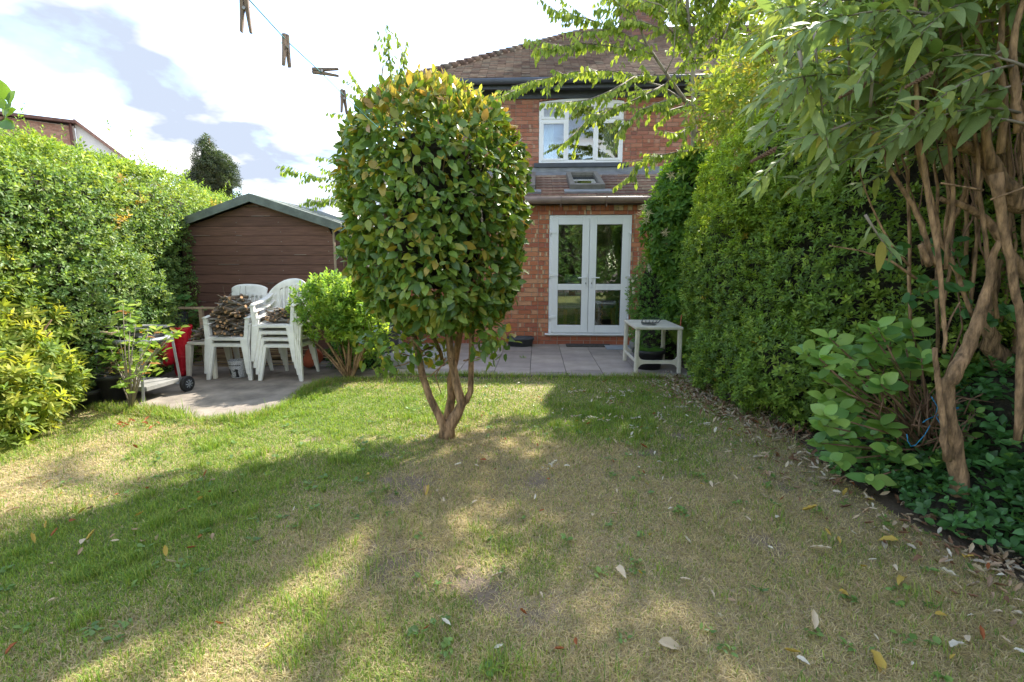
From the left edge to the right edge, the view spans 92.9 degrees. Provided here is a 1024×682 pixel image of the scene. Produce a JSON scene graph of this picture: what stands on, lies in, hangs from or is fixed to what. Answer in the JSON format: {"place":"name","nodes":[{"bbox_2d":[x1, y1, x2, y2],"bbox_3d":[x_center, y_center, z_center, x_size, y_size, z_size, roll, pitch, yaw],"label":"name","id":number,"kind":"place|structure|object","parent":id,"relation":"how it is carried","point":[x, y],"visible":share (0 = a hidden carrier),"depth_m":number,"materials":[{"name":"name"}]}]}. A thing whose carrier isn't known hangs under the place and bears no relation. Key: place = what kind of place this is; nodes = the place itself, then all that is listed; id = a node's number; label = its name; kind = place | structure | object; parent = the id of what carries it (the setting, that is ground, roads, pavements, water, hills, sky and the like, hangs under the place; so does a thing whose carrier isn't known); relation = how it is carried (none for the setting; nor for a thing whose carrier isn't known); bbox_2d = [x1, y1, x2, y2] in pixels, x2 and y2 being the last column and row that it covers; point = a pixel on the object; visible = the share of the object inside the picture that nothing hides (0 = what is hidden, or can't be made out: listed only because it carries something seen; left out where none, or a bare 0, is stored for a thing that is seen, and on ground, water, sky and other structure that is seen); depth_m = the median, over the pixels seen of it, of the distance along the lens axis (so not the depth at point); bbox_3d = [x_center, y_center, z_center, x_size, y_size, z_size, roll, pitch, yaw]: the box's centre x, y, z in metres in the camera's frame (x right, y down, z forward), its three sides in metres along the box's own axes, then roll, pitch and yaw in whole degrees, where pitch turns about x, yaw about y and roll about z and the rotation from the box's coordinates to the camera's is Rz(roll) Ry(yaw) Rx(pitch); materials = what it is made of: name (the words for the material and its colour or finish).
{"place":"outdoors","nodes":[
{"label":"outdoors","id":0,"kind":"place"},
{"bbox_2d":[102,359,380,421],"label":"terrace","id":1,"kind":"structure","parent":0,"point":[225,392],"depth_m":5.32,"materials":[{"name":"concrete"}]},
{"bbox_2d":[73,389,100,408],"bbox_3d":[-4.183,0.548,4.712,0.364,0.160,0.364,0,9,3],"label":"plant pot","id":2,"kind":"object","parent":1,"relation":"on","point":[93,396],"visible":0.33,"depth_m":4.65,"materials":[{"name":"black plastic"}]},
{"bbox_2d":[86,372,133,402],"bbox_3d":[-4.014,0.459,4.882,0.364,0.280,0.364,0,9,3],"label":"plant pot","id":3,"kind":"object","parent":1,"relation":"on","point":[104,384],"visible":0.48,"depth_m":4.76,"materials":[{"name":"black plastic"}]},
{"bbox_2d":[94,331,194,401],"bbox_3d":[-3.830,0.242,5.050,0.662,0.661,0.586,1,9,9],"label":"barbecue trolley","id":4,"kind":"object","parent":1,"relation":"on","point":[187,383],"visible":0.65,"depth_m":5.01,"materials":[{"name":"grey metal"}]},
{"bbox_2d":[86,331,117,334],"bbox_3d":[-4.158,-0.086,4.819,0.620,0.022,0.100,2,9,14],"label":"plank","id":5,"kind":"object","parent":4,"relation":"on","point":[109,333],"visible":0.26,"depth_m":4.72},
{"bbox_2d":[103,326,148,330],"bbox_3d":[-3.944,-0.130,4.936,0.720,0.022,0.040,3,9,21],"label":"plank","id":6,"kind":"object","parent":4,"relation":"on","point":[137,329],"visible":0.36,"depth_m":4.90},
{"bbox_2d":[109,324,169,327],"bbox_3d":[-3.951,-0.159,5.161,0.620,0.022,0.100,1,9,6],"label":"plank","id":7,"kind":"object","parent":4,"relation":"on","point":[148,325],"visible":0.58,"depth_m":5.11,"materials":[{"name":"wood"}]},
{"bbox_2d":[147,311,188,370],"bbox_3d":[-4.765,-0.010,6.430,0.800,0.740,0.400,0,9,3],"label":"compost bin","id":8,"kind":"object","parent":1,"relation":"on","point":[185,316],"visible":0.17,"depth_m":6.40,"materials":[{"name":"plastic"}]},
{"bbox_2d":[169,324,192,375],"bbox_3d":[-4.017,0.118,5.925,0.269,0.632,0.186,0,9,3],"label":"red sack","id":9,"kind":"object","parent":1,"relation":"on","point":[181,342],"visible":0.56,"depth_m":5.87,"materials":[{"name":"plastic"}]},
{"bbox_2d":[151,342,175,365],"bbox_3d":[-4.138,0.146,5.759,0.275,0.316,0.217,0,9,3],"label":"charcoal bag","id":10,"kind":"object","parent":9,"relation":"on","point":[170,356],"visible":0.34,"depth_m":5.70,"materials":[{"name":"red plastic"}]},
{"bbox_2d":[166,294,206,318],"bbox_3d":[-4.363,-0.149,6.505,0.773,0.993,0.294,0,9,3],"label":"broad leaved plant","id":11,"kind":"object","parent":1,"relation":"on","point":[190,304],"visible":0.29,"depth_m":6.47,"materials":[{"name":"green plant"}]},
{"bbox_2d":[178,307,214,362],"bbox_3d":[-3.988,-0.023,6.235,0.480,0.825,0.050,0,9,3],"label":"wooden table","id":12,"kind":"object","parent":1,"relation":"on","point":[201,311],"visible":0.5,"depth_m":6.16,"materials":[{"name":"brown wood"}]},
{"bbox_2d":[185,339,232,378],"bbox_3d":[-3.705,0.208,5.962,0.372,0.440,0.369,0,9,3],"label":"stool","id":13,"kind":"object","parent":1,"relation":"on","point":[189,349],"visible":0.5,"depth_m":5.81,"materials":[{"name":"beige plastic"}]},
{"bbox_2d":[227,358,246,377],"bbox_3d":[-3.326,0.332,5.920,0.232,0.208,0.232,0,9,3],"label":"bucket","id":14,"kind":"object","parent":1,"relation":"on","point":[237,368],"visible":0.83,"depth_m":5.84,"materials":[{"name":"plastic"}]},
{"bbox_2d":[203,293,273,380],"bbox_3d":[-3.324,-0.092,5.960,0.588,1.034,0.604,0,9,3],"label":"garden chair","id":15,"kind":"object","parent":1,"relation":"on","point":[235,345],"visible":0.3,"depth_m":5.74,"materials":[{"name":"white plastic"}]},
{"bbox_2d":[202,284,267,373],"bbox_3d":[-3.339,-0.167,5.944,0.588,1.034,0.604,0,9,3],"label":"garden chair","id":16,"kind":"object","parent":15,"relation":"on","point":[255,290],"visible":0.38,"depth_m":5.72,"materials":[{"name":"white plastic"}]},
{"label":"stick","id":17,"kind":"object","parent":16,"relation":"on","visible":0},
{"bbox_2d":[214,329,233,334],"bbox_3d":[-3.396,-0.109,5.789,0.074,0.080,0.314,4,10,25],"label":"stick","id":18,"kind":"object","parent":17,"relation":"on","point":[218,332],"visible":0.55,"depth_m":5.68,"materials":[{"name":"wood"}]},
{"bbox_2d":[194,363,293,365],"bbox_3d":[-3.489,0.306,6.503,1.602,0.083,0.051,1,9,5],"label":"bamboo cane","id":19,"kind":"object","parent":1,"relation":"on","point":[265,365],"visible":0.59,"depth_m":6.50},
{"bbox_2d":[258,312,319,381],"bbox_3d":[-2.693,-0.045,5.936,0.572,0.947,0.648,0,9,3],"label":"garden chair","id":20,"kind":"object","parent":1,"relation":"on","point":[283,345],"visible":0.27,"depth_m":5.70,"materials":[{"name":"white plastic"}]},
{"bbox_2d":[256,300,314,374],"bbox_3d":[-2.714,-0.121,5.921,0.572,0.947,0.648,0,9,3],"label":"garden chair","id":21,"kind":"object","parent":20,"relation":"on","point":[264,339],"visible":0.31,"depth_m":5.67,"materials":[{"name":"white plastic"}]},
{"bbox_2d":[253,286,312,368],"bbox_3d":[-2.734,-0.198,5.907,0.572,0.947,0.648,0,9,3],"label":"garden chair","id":22,"kind":"object","parent":21,"relation":"on","point":[274,331],"visible":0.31,"depth_m":5.67,"materials":[{"name":"white plastic"}]},
{"bbox_2d":[249,278,310,361],"bbox_3d":[-2.754,-0.275,5.892,0.572,0.947,0.648,0,9,3],"label":"garden chair","id":23,"kind":"object","parent":22,"relation":"on","point":[274,290],"visible":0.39,"depth_m":5.64,"materials":[{"name":"white plastic"}]},
{"bbox_2d":[303,348,322,367],"bbox_3d":[-2.644,0.237,6.402,0.236,0.236,0.200,12,27,1],"label":"terracotta pot","id":24,"kind":"object","parent":1,"relation":"on","point":[308,361],"visible":0.79,"depth_m":6.33,"materials":[{"name":"ceramic"}]},
{"bbox_2d":[285,267,391,378],"bbox_3d":[-2.112,-0.229,5.921,1.382,1.348,1.047,0,9,3],"label":"green shrub","id":25,"kind":"object","parent":1,"relation":"on","point":[334,304],"visible":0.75,"depth_m":5.62,"materials":[{"name":"green plant"}]},
{"bbox_2d":[325,341,386,369],"bbox_3d":[-2.086,0.118,6.557,0.859,0.518,0.773,0,9,3],"label":"greenery","id":26,"kind":"object","parent":1,"relation":"on","point":[369,363],"visible":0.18,"depth_m":6.35,"materials":[{"name":"green plant"}]},
{"bbox_2d":[233,331,690,370],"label":"ground","id":27,"kind":"structure","parent":0,"point":[400,342],"depth_m":7.39,"materials":[{"name":"concrete"}]},
{"bbox_2d":[0,237,94,455],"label":"yellow green shrub","id":28,"kind":"object","parent":27,"relation":"on","point":[30,373],"visible":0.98,"depth_m":3.97,"materials":[{"name":"green plant"}]},
{"bbox_2d":[0,111,166,189],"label":"neighbour house","id":29,"kind":"structure","parent":27,"relation":"on","point":[52,125],"depth_m":21.51,"materials":[{"name":"brick"}]},
{"bbox_2d":[0,102,236,426],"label":"hedge","id":30,"kind":"object","parent":27,"relation":"on","point":[89,230],"visible":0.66,"depth_m":4.89,"materials":[{"name":"green plant"}]},
{"bbox_2d":[179,132,244,203],"bbox_3d":[-18.523,-7.988,30.015,3.998,9.321,3.127,0,9,3],"label":"conifer","id":31,"kind":"object","parent":27,"relation":"on","point":[214,168],"visible":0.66,"depth_m":29.07,"materials":[{"name":"green plant"}]},
{"bbox_2d":[166,193,378,357],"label":"garden shed","id":32,"kind":"structure","parent":27,"relation":"on","point":[268,243],"depth_m":6.70,"materials":[{"name":"wood"}]},
{"bbox_2d":[275,23,409,300],"bbox_3d":[-2.474,-2.126,7.360,2.042,4.678,0.723,0,9,3],"label":"cherry tree","id":33,"kind":"object","parent":27,"relation":"on","point":[323,202],"visible":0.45,"depth_m":7.08,"materials":[{"name":"green plant"}]},
{"bbox_2d":[403,0,852,344],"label":"house","id":34,"kind":"structure","parent":27,"relation":"on","point":[584,218],"depth_m":9.36,"materials":[{"name":"brick"}]},
{"bbox_2d":[549,217,589,331],"bbox_3d":[0.953,-1.097,8.151,0.658,1.909,0.134,0,9,3],"label":"french door","id":35,"kind":"structure","parent":34,"relation":"in","point":[556,221],"depth_m":8.16,"materials":[{"name":"white plastic"}]},
{"bbox_2d":[558,274,580,324],"bbox_3d":[1.091,-0.710,8.937,0.460,1.020,0.490,-3,9,-17],"label":"dining chair","id":36,"kind":"object","parent":34,"relation":"on","point":[572,299],"visible":0.47,"depth_m":8.68,"materials":[{"name":"teal fabric"}]},
{"bbox_2d":[539,98,623,162],"bbox_3d":[1.357,-4.103,9.634,1.636,1.249,0.256,0,9,3],"label":"window frame","id":37,"kind":"structure","parent":34,"relation":"in","point":[546,122],"depth_m":9.58,"materials":[{"name":"white plastic"}]},
{"bbox_2d":[588,278,615,324],"bbox_3d":[1.720,-0.762,9.269,0.490,1.020,0.460,3,9,18],"label":"dining chair","id":38,"kind":"object","parent":34,"relation":"on","point":[611,305],"visible":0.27,"depth_m":9.06,"materials":[{"name":"teal fabric"}]},
{"bbox_2d":[597,295,619,324],"bbox_3d":[1.831,-0.526,9.043,0.480,0.636,0.400,0,9,3],"label":"side table","id":39,"kind":"object","parent":34,"relation":"on","point":[608,296],"visible":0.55,"depth_m":8.93,"materials":[{"name":"brown wood"}]},
{"bbox_2d":[587,217,631,331],"bbox_3d":[1.626,-1.091,8.116,0.679,1.909,0.134,0,9,3],"label":"french door","id":40,"kind":"structure","parent":34,"relation":"in","point":[593,287],"depth_m":8.13,"materials":[{"name":"white plastic"}]},
{"bbox_2d":[494,0,780,361],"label":"cherry tree","id":41,"kind":"object","parent":27,"relation":"on","point":[682,17],"visible":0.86,"depth_m":5.86,"materials":[{"name":"green plant"}]},
{"bbox_2d":[634,310,730,386],"bbox_3d":[2.320,0.030,6.488,1.148,0.803,2.284,0,9,3],"label":"greenery","id":42,"kind":"object","parent":27,"relation":"on","point":[651,338],"visible":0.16,"depth_m":6.92,"materials":[{"name":"green plant"}]},
{"bbox_2d":[668,315,691,345],"bbox_3d":[2.367,-0.124,6.525,0.451,0.440,0.336,8,12,42],"label":"fern","id":43,"kind":"object","parent":42,"relation":"on","point":[683,339],"visible":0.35,"depth_m":6.54,"materials":[{"name":"green plant"}]},
{"bbox_2d":[636,140,734,356],"bbox_3d":[2.449,-1.209,6.761,1.659,2.924,1.155,0,9,3],"label":"leaved shrub","id":44,"kind":"object","parent":27,"relation":"on","point":[662,221],"visible":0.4,"depth_m":6.48,"materials":[{"name":"green plant"}]},
{"bbox_2d":[678,61,1023,440],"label":"hedge","id":45,"kind":"object","parent":27,"relation":"on","point":[779,279],"visible":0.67,"depth_m":3.97,"materials":[{"name":"green plant"}]},
{"bbox_2d":[976,129,1023,367],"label":"boundary shrubbery","id":46,"kind":"object","parent":27,"relation":"on","point":[1010,302],"depth_m":3.13,"materials":[{"name":"green plant"}]},
{"bbox_2d":[0,0,997,218],"label":"sky","id":47,"kind":"structure","parent":0,"point":[169,72],"materials":[{"name":"white"}]},
{"bbox_2d":[0,371,1023,681],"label":"lawn","id":48,"kind":"structure","parent":0,"point":[890,503],"depth_m":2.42,"materials":[{"name":"plant"}]},
{"bbox_2d":[0,80,16,129],"bbox_3d":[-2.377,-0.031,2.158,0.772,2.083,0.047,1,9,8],"label":"overhanging shrub","id":49,"kind":"object","parent":48,"relation":"on","point":[7,95],"visible":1,"depth_m":1.98,"materials":[{"name":"green plant"}]},
{"bbox_2d":[5,642,16,653],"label":"fallen leaf","id":50,"kind":"object","parent":48,"relation":"on","point":[11,645],"visible":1,"depth_m":1.72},
{"bbox_2d":[31,532,35,542],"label":"fallen leaf","id":51,"kind":"object","parent":48,"relation":"on","point":[33,537],"visible":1,"depth_m":2.36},
{"bbox_2d":[94,298,189,408],"bbox_3d":[-3.471,0.112,4.580,1.104,1.069,0.524,5,10,30],"label":"young shrub","id":52,"kind":"object","parent":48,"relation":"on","point":[129,369],"visible":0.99,"depth_m":4.51,"materials":[{"name":"green plant"}]},
{"bbox_2d":[163,545,167,555],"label":"fallen leaf","id":53,"kind":"object","parent":48,"relation":"on","point":[165,550],"visible":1,"depth_m":2.26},
{"bbox_2d":[81,369,690,425],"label":"edge grass","id":54,"kind":"structure","parent":48,"relation":"on","point":[164,409],"depth_m":4.64,"materials":[{"name":"plant"}]},
{"bbox_2d":[327,63,534,439],"bbox_3d":[-0.566,-0.574,3.663,1.486,2.786,1.560,0,9,3],"label":"camellia","id":55,"kind":"object","parent":48,"relation":"on","point":[435,219],"visible":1,"depth_m":3.16,"materials":[{"name":"green plant"}]},
{"bbox_2d":[249,0,384,133],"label":"washing line","id":56,"kind":"object","parent":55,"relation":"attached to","point":[309,61],"visible":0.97,"depth_m":1.55,"materials":[{"name":"plastic"}]},
{"bbox_2d":[239,0,252,33],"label":"clothes peg","id":57,"kind":"object","parent":56,"relation":"attached to","point":[244,6],"visible":1,"depth_m":1.20,"materials":[{"name":"brown wood"}]},
{"bbox_2d":[281,33,291,67],"bbox_3d":[-0.662,-0.852,1.426,0.016,0.087,0.027,10,15,22],"label":"clothes peg","id":58,"kind":"object","parent":56,"relation":"attached to","point":[285,42],"visible":1,"depth_m":1.42,"materials":[{"name":"brown wood"}]},
{"bbox_2d":[312,67,338,76],"bbox_3d":[-0.629,-0.908,1.640,0.087,0.027,0.016,1,9,-6],"label":"clothes peg","id":59,"kind":"object","parent":56,"relation":"attached to","point":[316,71],"visible":1,"depth_m":1.64,"materials":[{"name":"brown wood"}]},
{"bbox_2d":[340,89,347,113],"bbox_3d":[-0.646,-0.919,1.866,0.016,0.087,0.027,2,6,41],"label":"clothes peg","id":60,"kind":"object","parent":56,"relation":"attached to","point":[343,99],"visible":1,"depth_m":1.86,"materials":[{"name":"brown wood"}]},
{"bbox_2d":[0,378,974,681],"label":"lawn weeds","id":61,"kind":"object","parent":48,"relation":"on","point":[598,568],"visible":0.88,"depth_m":2.18,"materials":[{"name":"green plant"}]},
{"bbox_2d":[616,564,626,578],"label":"fallen leaf","id":62,"kind":"object","parent":48,"relation":"on","point":[620,568],"visible":1,"depth_m":2.12,"materials":[{"name":"plant"}]},
{"bbox_2d":[658,637,679,649],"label":"fallen leaf","id":63,"kind":"object","parent":48,"relation":"on","point":[669,642],"visible":1,"depth_m":1.73,"materials":[{"name":"plant"}]},
{"bbox_2d":[784,647,800,651],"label":"fallen leaf","id":64,"kind":"object","parent":48,"relation":"on","point":[791,649],"visible":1,"depth_m":1.69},
{"bbox_2d":[796,655,809,664],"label":"fallen leaf","id":65,"kind":"object","parent":48,"relation":"on","point":[802,658],"visible":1,"depth_m":1.66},
{"bbox_2d":[802,504,816,509],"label":"fallen leaf","id":66,"kind":"object","parent":48,"relation":"on","point":[808,507],"visible":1,"depth_m":2.66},
{"bbox_2d":[811,608,818,628],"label":"fallen leaf","id":67,"kind":"object","parent":48,"relation":"on","point":[815,620],"visible":1,"depth_m":1.81,"materials":[{"name":"plant"}]},
{"bbox_2d":[810,545,830,548],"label":"fallen leaf","id":68,"kind":"object","parent":48,"relation":"on","point":[820,547],"visible":1,"depth_m":2.28,"materials":[{"name":"plant"}]},
{"bbox_2d":[620,373,1023,626],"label":"leaf litter","id":69,"kind":"object","parent":48,"relation":"on","point":[1000,559],"visible":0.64,"depth_m":3.25,"materials":[{"name":"plant"}]},
{"bbox_2d":[675,0,1023,181],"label":"tall shrub","id":70,"kind":"object","parent":48,"relation":"on","point":[731,98],"visible":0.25,"depth_m":4.58,"materials":[{"name":"green plant"}]},
{"bbox_2d":[871,649,886,674],"bbox_3d":[1.240,1.099,1.649,0.041,0.048,0.100,18,23,0],"label":"fallen leaf","id":71,"kind":"object","parent":48,"relation":"on","point":[879,660],"visible":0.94,"depth_m":1.65,"materials":[{"name":"plant"}]},
{"bbox_2d":[878,535,898,540],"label":"fallen leaf","id":72,"kind":"object","parent":48,"relation":"on","point":[891,537],"visible":0.97,"depth_m":2.39,"materials":[{"name":"plant"}]},
{"bbox_2d":[790,316,993,490],"bbox_3d":[2.290,0.377,2.849,1.368,1.080,0.592,0,9,3],"label":"hydrangea","id":73,"kind":"object","parent":48,"relation":"on","point":[865,356],"visible":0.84,"depth_m":2.80,"materials":[{"name":"green plant"}]},
{"bbox_2d":[906,396,958,445],"bbox_3d":[2.329,0.450,2.685,0.276,0.296,0.010,0,9,3],"label":"blue twine","id":74,"kind":"object","parent":73,"relation":"attached to","point":[929,425],"visible":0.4,"depth_m":2.69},
{"bbox_2d":[896,575,907,585],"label":"fallen leaf","id":75,"kind":"object","parent":48,"relation":"on","point":[900,578],"visible":1,"depth_m":2.07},
{"bbox_2d":[814,348,1023,568],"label":"ivy bed","id":76,"kind":"object","parent":48,"relation":"on","point":[989,510],"visible":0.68,"depth_m":2.67,"materials":[{"name":"green plant"}]},
{"bbox_2d":[736,0,1023,497],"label":"buddleia","id":77,"kind":"object","parent":76,"relation":"on","point":[927,41],"visible":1,"depth_m":2.31,"materials":[{"name":"green plant"}]},
{"bbox_2d":[935,611,946,615],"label":"fallen leaf","id":78,"kind":"object","parent":48,"relation":"on","point":[939,613],"visible":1,"depth_m":1.87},
{"bbox_2d":[939,567,959,576],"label":"fallen leaf","id":79,"kind":"object","parent":48,"relation":"on","point":[949,572],"visible":1,"depth_m":2.09,"materials":[{"name":"plant"}]},
{"bbox_2d":[949,639,966,646],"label":"fallen leaf","id":80,"kind":"object","parent":48,"relation":"on","point":[953,642],"visible":0.97,"depth_m":1.71,"materials":[{"name":"plant"}]},
{"bbox_2d":[964,635,970,641],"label":"fallen leaf","id":81,"kind":"object","parent":48,"relation":"on","point":[967,637],"visible":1,"depth_m":1.75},
{"bbox_2d":[972,563,985,572],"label":"fallen leaf","id":82,"kind":"object","parent":48,"relation":"on","point":[977,567],"visible":1,"depth_m":2.10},
{"bbox_2d":[979,625,985,639],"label":"fallen leaf","id":83,"kind":"object","parent":48,"relation":"on","point":[982,632],"visible":1,"depth_m":1.76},
{"bbox_2d":[1013,583,1022,590],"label":"fallen leaf","id":84,"kind":"object","parent":48,"relation":"on","point":[1018,586],"visible":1,"depth_m":2.00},
{"bbox_2d":[379,343,692,378],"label":"patio","id":85,"kind":"structure","parent":0,"point":[553,358],"depth_m":6.75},
{"bbox_2d":[376,344,447,368],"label":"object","id":86,"kind":"object","parent":85,"relation":"on","point":[391,354],"visible":0.13,"depth_m":6.47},
{"bbox_2d":[374,321,398,352],"bbox_3d":[-1.973,0.007,6.944,0.620,0.550,0.420,0,9,3],"label":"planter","id":87,"kind":"object","parent":86,"relation":"on","point":[396,342],"visible":0.08,"depth_m":6.76,"materials":[{"name":"grey"}]},
{"bbox_2d":[507,336,533,346],"bbox_3d":[0.139,0.007,8.150,0.464,0.150,0.278,0,9,3],"label":"planter","id":88,"kind":"object","parent":85,"relation":"on","point":[526,341],"visible":0.88,"depth_m":8.05,"materials":[{"name":"plastic"}]},
{"bbox_2d":[566,344,609,346],"bbox_3d":[1.276,0.074,8.151,0.740,0.018,0.260,0,9,3],"label":"doormat","id":89,"kind":"object","parent":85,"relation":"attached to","point":[584,345],"visible":0.9,"depth_m":8.08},
{"bbox_2d":[604,345,630,349],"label":"blue grey slab","id":90,"kind":"structure","parent":85,"relation":"attached to","point":[613,347],"depth_m":7.87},
{"bbox_2d":[629,340,642,348],"bbox_3d":[2.077,0.060,7.752,0.404,0.266,0.314,0,9,3],"label":"grey stone","id":91,"kind":"object","parent":85,"relation":"on","point":[631,343],"visible":0.12,"depth_m":7.68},
{"bbox_2d":[632,346,665,369],"bbox_3d":[1.788,0.229,6.385,0.428,0.250,0.428,0,9,3],"label":"plant pot","id":92,"kind":"object","parent":85,"relation":"on","point":[648,355],"visible":0.69,"depth_m":6.23,"materials":[{"name":"black plastic"}]},
{"bbox_2d":[633,345,662,351],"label":"fern","id":93,"kind":"object","parent":92,"relation":"in","point":[642,348],"visible":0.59,"depth_m":6.34,"materials":[{"name":"green plant"}]},
{"bbox_2d":[624,248,681,345],"bbox_3d":[2.383,-0.678,7.582,1.292,1.817,1.026,0,9,3],"label":"white flowered shrub","id":94,"kind":"object","parent":85,"relation":"on","point":[648,295],"visible":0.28,"depth_m":7.39,"materials":[{"name":"green plant"}]},
{"bbox_2d":[623,320,683,373],"bbox_3d":[1.832,0.055,6.417,0.580,0.585,0.840,0,9,3],"label":"garden table","id":95,"kind":"object","parent":85,"relation":"on","point":[663,326],"visible":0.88,"depth_m":6.04,"materials":[{"name":"beige plastic"}]},
{"bbox_2d":[641,318,660,322],"bbox_3d":[1.823,-0.272,6.407,0.287,0.047,0.229,0,9,3],"label":"wire holder","id":96,"kind":"object","parent":95,"relation":"on","point":[650,322],"visible":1,"depth_m":6.31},
{"label":"stick","id":97,"kind":"object","parent":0,"visible":0},
{"bbox_2d":[222,319,244,327],"bbox_3d":[-3.290,-0.222,5.760,0.275,0.056,0.059,-20,18,-32],"label":"stick","id":98,"kind":"object","parent":97,"relation":"on","point":[234,322],"visible":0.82,"depth_m":5.75,"materials":[{"name":"wood"}]},
{"label":"stick","id":99,"kind":"object","parent":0,"visible":0},
{"bbox_2d":[226,318,239,321],"bbox_3d":[-3.290,-0.247,5.736,0.040,0.043,0.193,2,9,13],"label":"stick","id":100,"kind":"object","parent":99,"relation":"on","point":[233,319],"visible":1,"depth_m":5.72,"materials":[{"name":"wood"}]},
{"label":"stick","id":101,"kind":"object","parent":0,"visible":0},
{"bbox_2d":[210,313,223,315],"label":"stick","id":102,"kind":"object","parent":101,"relation":"on","point":[211,314],"visible":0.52,"depth_m":5.77,"materials":[{"name":"wood"}]},
{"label":"stick","id":103,"kind":"object","parent":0,"visible":0},
{"bbox_2d":[236,305,246,310],"bbox_3d":[-3.266,-0.376,5.774,0.296,0.049,0.056,-13,4,21],"label":"stick","id":104,"kind":"object","parent":103,"relation":"on","point":[241,308],"visible":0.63,"depth_m":5.74,"materials":[{"name":"wood"}]},
{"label":"stick","id":105,"kind":"object","parent":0,"visible":0},
{"bbox_2d":[221,294,248,299],"bbox_3d":[-3.317,-0.529,5.826,0.290,0.061,0.067,-7,11,-37],"label":"stick","id":106,"kind":"object","parent":105,"relation":"on","point":[234,296],"visible":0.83,"depth_m":5.83,"materials":[{"name":"wood"}]},
{"label":"stick","id":107,"kind":"object","parent":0,"visible":0},
{"bbox_2d":[192,331,203,336],"bbox_3d":[-3.710,-0.096,5.829,0.060,0.064,0.252,3,13,19],"label":"stick","id":108,"kind":"object","parent":107,"relation":"on","point":[198,334],"visible":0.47,"depth_m":5.77,"materials":[{"name":"wood"}]},
{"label":"stick","id":109,"kind":"object","parent":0,"visible":0},
{"bbox_2d":[226,301,251,311],"bbox_3d":[-3.236,-0.404,5.772,0.052,0.041,0.301,8,29,42],"label":"stick","id":110,"kind":"object","parent":109,"relation":"on","point":[250,302],"visible":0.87,"depth_m":5.75,"materials":[{"name":"wood"}]},
{"bbox_2d":[227,299,248,306],"bbox_3d":[-3.244,-0.449,5.783,0.258,0.077,0.069,22,-8,-41],"label":"stick","id":111,"kind":"object","parent":110,"relation":"on","point":[241,303],"visible":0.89,"depth_m":5.77,"materials":[{"name":"wood"}]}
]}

